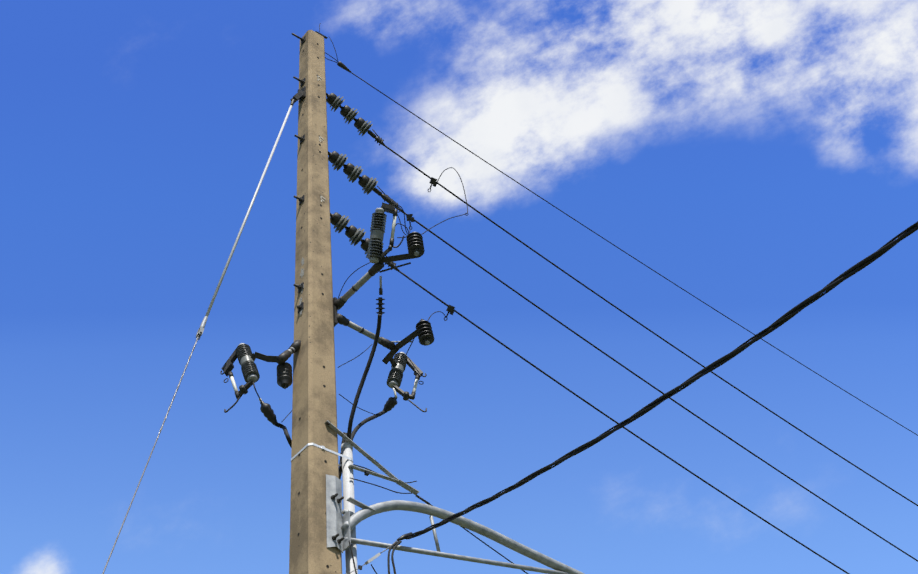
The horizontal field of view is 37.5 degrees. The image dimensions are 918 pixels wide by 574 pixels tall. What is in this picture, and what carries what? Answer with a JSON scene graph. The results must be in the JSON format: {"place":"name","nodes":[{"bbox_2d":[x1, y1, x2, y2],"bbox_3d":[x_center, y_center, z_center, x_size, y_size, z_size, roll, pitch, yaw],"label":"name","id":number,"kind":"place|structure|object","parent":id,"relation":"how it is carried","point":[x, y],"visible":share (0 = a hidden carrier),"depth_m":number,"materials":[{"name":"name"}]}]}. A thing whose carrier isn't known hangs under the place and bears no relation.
{"place":"outdoors","nodes":[
{"label":"outdoors","id":0,"kind":"place"},
{"bbox_2d":[0,0,917,573],"label":"sky","id":1,"kind":"structure","parent":0,"point":[749,154],"materials":[{"name":"blue"}]},
{"label":"ground","id":2,"kind":"structure","parent":0,"visible":0},
{"bbox_2d":[289,30,341,573],"bbox_3d":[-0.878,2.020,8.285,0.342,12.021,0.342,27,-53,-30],"label":"concrete pole","id":3,"kind":"object","parent":2,"relation":"on","point":[314,407],"visible":1,"depth_m":9.73,"materials":[{"name":"brown concrete"}]},
{"bbox_2d":[102,23,917,573],"bbox_3d":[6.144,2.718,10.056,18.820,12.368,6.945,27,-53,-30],"label":"power lines","id":4,"kind":"object","parent":3,"relation":"attached to","point":[340,531],"visible":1,"depth_m":9.61,"materials":[{"name":"metal"}]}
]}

